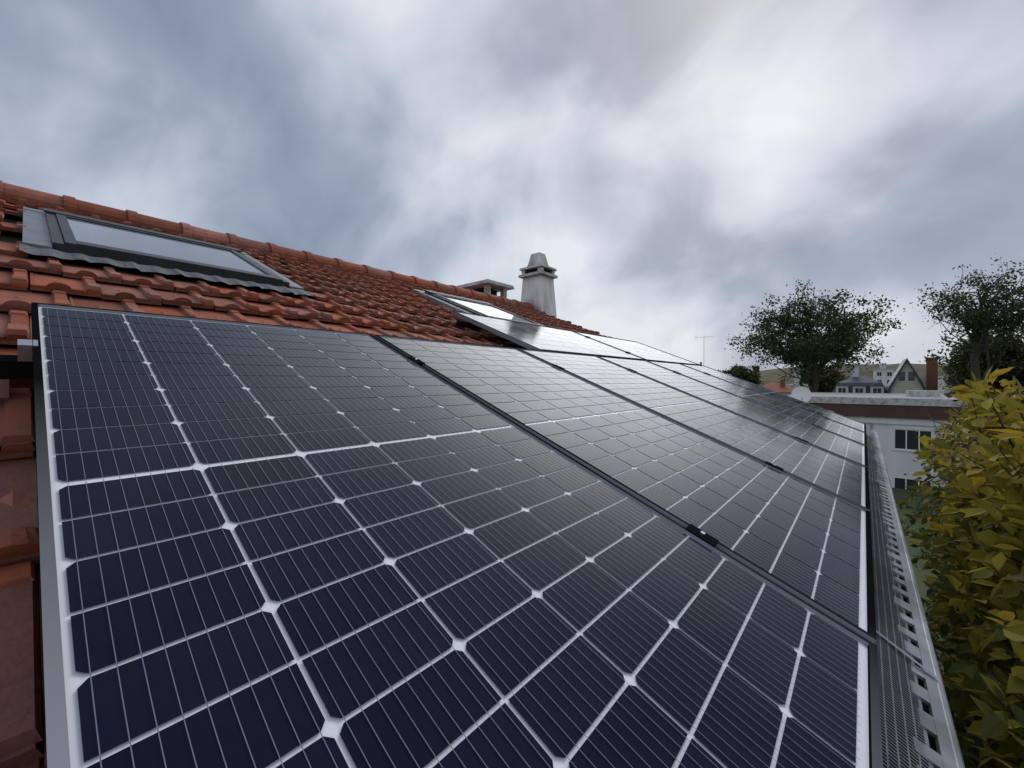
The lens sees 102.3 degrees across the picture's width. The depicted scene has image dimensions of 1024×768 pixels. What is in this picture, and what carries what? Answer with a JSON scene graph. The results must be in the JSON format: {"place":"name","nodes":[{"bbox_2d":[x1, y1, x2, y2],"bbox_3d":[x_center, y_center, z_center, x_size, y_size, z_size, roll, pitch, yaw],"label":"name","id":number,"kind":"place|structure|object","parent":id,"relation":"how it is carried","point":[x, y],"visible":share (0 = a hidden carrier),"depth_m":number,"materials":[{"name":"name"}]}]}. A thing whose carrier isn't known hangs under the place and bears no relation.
{"place":"outdoors","nodes":[
{"label":"outdoors","id":0,"kind":"place"},
{"bbox_2d":[0,202,487,337],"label":"roof deck","id":1,"kind":"structure","parent":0,"point":[10,236],"depth_m":2.45,"materials":[{"name":"brown"}]},
{"bbox_2d":[0,0,1023,371],"label":"sky","id":2,"kind":"structure","parent":0,"point":[677,165],"materials":[{"name":"grey"}]},
{"bbox_2d":[758,363,953,386],"bbox_3d":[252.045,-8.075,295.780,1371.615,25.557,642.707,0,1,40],"label":"wooded hill","id":3,"kind":"structure","parent":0,"point":[769,375],"depth_m":303.84,"materials":[{"name":"grey"}]},
{"bbox_2d":[700,362,1014,395],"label":"distant buildings","id":4,"kind":"structure","parent":0,"point":[883,374],"depth_m":118.05,"materials":[{"name":"orange"}]},
{"bbox_2d":[892,488,965,677],"bbox_3d":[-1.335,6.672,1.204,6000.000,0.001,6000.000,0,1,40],"label":"ground","id":5,"kind":"structure","parent":0,"point":[898,493],"depth_m":17.35,"materials":[{"name":"green plant"}]},
{"bbox_2d":[718,363,764,384],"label":"tree","id":6,"kind":"object","parent":5,"relation":"on","point":[745,373],"visible":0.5,"depth_m":104.10,"materials":[{"name":"green plant"}]},
{"bbox_2d":[724,279,906,391],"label":"oak tree","id":7,"kind":"object","parent":5,"relation":"on","point":[807,348],"visible":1,"depth_m":42.77,"materials":[{"name":"green plant"}]},
{"bbox_2d":[802,368,849,392],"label":"tree","id":8,"kind":"object","parent":5,"relation":"on","point":[829,381],"visible":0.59,"depth_m":86.02,"materials":[{"name":"green plant"}]},
{"bbox_2d":[832,357,937,393],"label":"gabled villa","id":9,"kind":"object","parent":5,"relation":"on","point":[904,378],"visible":0.5,"depth_m":62.23,"materials":[{"name":"grey paint"}]},
{"bbox_2d":[789,390,1015,490],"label":"flat roof block","id":10,"kind":"structure","parent":5,"relation":"on","point":[895,421],"depth_m":25.59,"materials":[{"name":"grey paint"}]},
{"bbox_2d":[791,386,811,401],"bbox_3d":[12.582,0.934,18.054,0.684,1.650,0.619,0,1,-25],"label":"satellite dish","id":11,"kind":"object","parent":10,"relation":"on","point":[802,393],"visible":0.85,"depth_m":18.15,"materials":[{"name":"white"}]},
{"bbox_2d":[896,367,1023,767],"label":"autumn tree","id":12,"kind":"object","parent":5,"relation":"on","point":[980,619],"visible":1,"depth_m":2.23,"materials":[{"name":"yellow plant"}]},
{"bbox_2d":[901,392,1023,662],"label":"autumn tree foliage","id":13,"kind":"object","parent":5,"relation":"on","point":[949,394],"visible":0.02,"depth_m":9.23,"materials":[{"name":"plant"}]},
{"bbox_2d":[903,257,1023,388],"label":"oak tree","id":14,"kind":"object","parent":5,"relation":"on","point":[979,320],"visible":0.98,"depth_m":40.90,"materials":[{"name":"green plant"}]},
{"bbox_2d":[917,324,1023,394],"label":"dark tree","id":15,"kind":"object","parent":5,"relation":"on","point":[1012,356],"visible":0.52,"depth_m":51.97,"materials":[{"name":"green plant"}]},
{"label":"house walls","id":16,"kind":"object","parent":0,"visible":0},
{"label":"roof slope","id":17,"kind":"object","parent":16,"relation":"on","visible":0},
{"bbox_2d":[0,195,612,767],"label":"roof tiles","id":18,"kind":"object","parent":17,"relation":"on","point":[346,301],"visible":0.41,"depth_m":1.82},
{"bbox_2d":[19,207,312,295],"bbox_3d":[-2.414,-0.925,2.927,1.617,0.098,1.380,28,18,37],"label":"roof window","id":19,"kind":"structure","parent":18,"relation":"in","point":[64,235],"depth_m":2.67,"materials":[{"name":"grey glass"}]},
{"bbox_2d":[0,180,532,308],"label":"ridge tiles","id":20,"kind":"object","parent":18,"relation":"on","point":[65,202],"visible":0.91,"depth_m":4.25,"materials":[{"name":"ceramic"}]},
{"bbox_2d":[0,320,832,546],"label":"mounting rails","id":21,"kind":"object","parent":18,"relation":"attached to","point":[19,365],"visible":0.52,"depth_m":0.92,"materials":[{"name":"silver"}]},
{"bbox_2d":[31,302,882,767],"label":"solar panel","id":22,"kind":"object","parent":21,"relation":"attached to","point":[271,546],"visible":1,"depth_m":0.61,"materials":[{"name":"blue"}]},
{"bbox_2d":[451,310,646,359],"bbox_3d":[0.460,-0.438,4.032,1.038,0.035,1.924,28,18,37],"label":"solar panel","id":23,"kind":"object","parent":21,"relation":"on","point":[534,336],"visible":0.99,"depth_m":3.75,"materials":[{"name":"black"}]},
{"bbox_2d":[374,335,876,643],"bbox_3d":[0.361,0.145,1.776,1.924,0.035,1.038,28,18,37],"label":"solar panel","id":24,"kind":"object","parent":21,"relation":"attached to","point":[809,543],"visible":1,"depth_m":1.42,"materials":[{"name":"black"}]},
{"bbox_2d":[574,331,699,364],"bbox_3d":[1.720,-0.450,5.512,1.038,0.035,1.924,28,18,37],"label":"solar panel","id":25,"kind":"object","parent":21,"relation":"on","point":[641,350],"visible":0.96,"depth_m":5.40,"materials":[{"name":"black"}]},
{"bbox_2d":[517,348,869,510],"bbox_3d":[1.047,0.138,2.581,1.924,0.035,1.038,28,18,37],"label":"solar panel","id":26,"kind":"object","parent":21,"relation":"attached to","point":[835,474],"visible":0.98,"depth_m":2.37,"materials":[{"name":"black"}]},
{"bbox_2d":[596,355,867,466],"bbox_3d":[1.733,0.131,3.386,1.924,0.035,1.038,28,18,37],"label":"solar panel","id":27,"kind":"object","parent":21,"relation":"attached to","point":[841,446],"visible":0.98,"depth_m":3.24,"materials":[{"name":"black"}]},
{"bbox_2d":[646,360,866,444],"bbox_3d":[2.420,0.124,4.192,1.924,0.035,1.038,28,18,37],"label":"solar panel","id":28,"kind":"object","parent":21,"relation":"attached to","point":[846,431],"visible":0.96,"depth_m":4.08,"materials":[{"name":"black"}]},
{"bbox_2d":[680,363,865,431],"bbox_3d":[3.106,0.118,4.997,1.924,0.035,1.038,28,18,37],"label":"solar panel","id":29,"kind":"object","parent":21,"relation":"attached to","point":[847,421],"visible":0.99,"depth_m":4.92,"materials":[{"name":"black"}]},
{"bbox_2d":[412,289,543,325],"bbox_3d":[-0.263,-0.892,5.252,1.577,0.098,1.370,28,18,37],"label":"roof window","id":30,"kind":"structure","parent":18,"relation":"in","point":[462,304],"depth_m":5.14,"materials":[{"name":"clear glass"}]},
{"bbox_2d":[518,252,557,317],"bbox_3d":[0.548,-1.511,8.661,0.720,2.415,0.660,0,1,40],"label":"chimney","id":31,"kind":"object","parent":18,"relation":"on","point":[538,276],"visible":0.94,"depth_m":8.49,"materials":[{"name":"concrete"}]},
{"bbox_2d":[866,428,964,767],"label":"gutter with leaf guard","id":32,"kind":"object","parent":18,"relation":"attached to","point":[917,728],"visible":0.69,"depth_m":0.95,"materials":[{"name":"metal"}]},
{"bbox_2d":[457,279,513,298],"bbox_3d":[-0.595,-1.210,8.935,1.000,1.820,0.840,0,1,40],"label":"chimney","id":33,"kind":"object","parent":17,"relation":"on","point":[491,287],"visible":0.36,"depth_m":8.71,"materials":[{"name":"concrete"}]}
]}

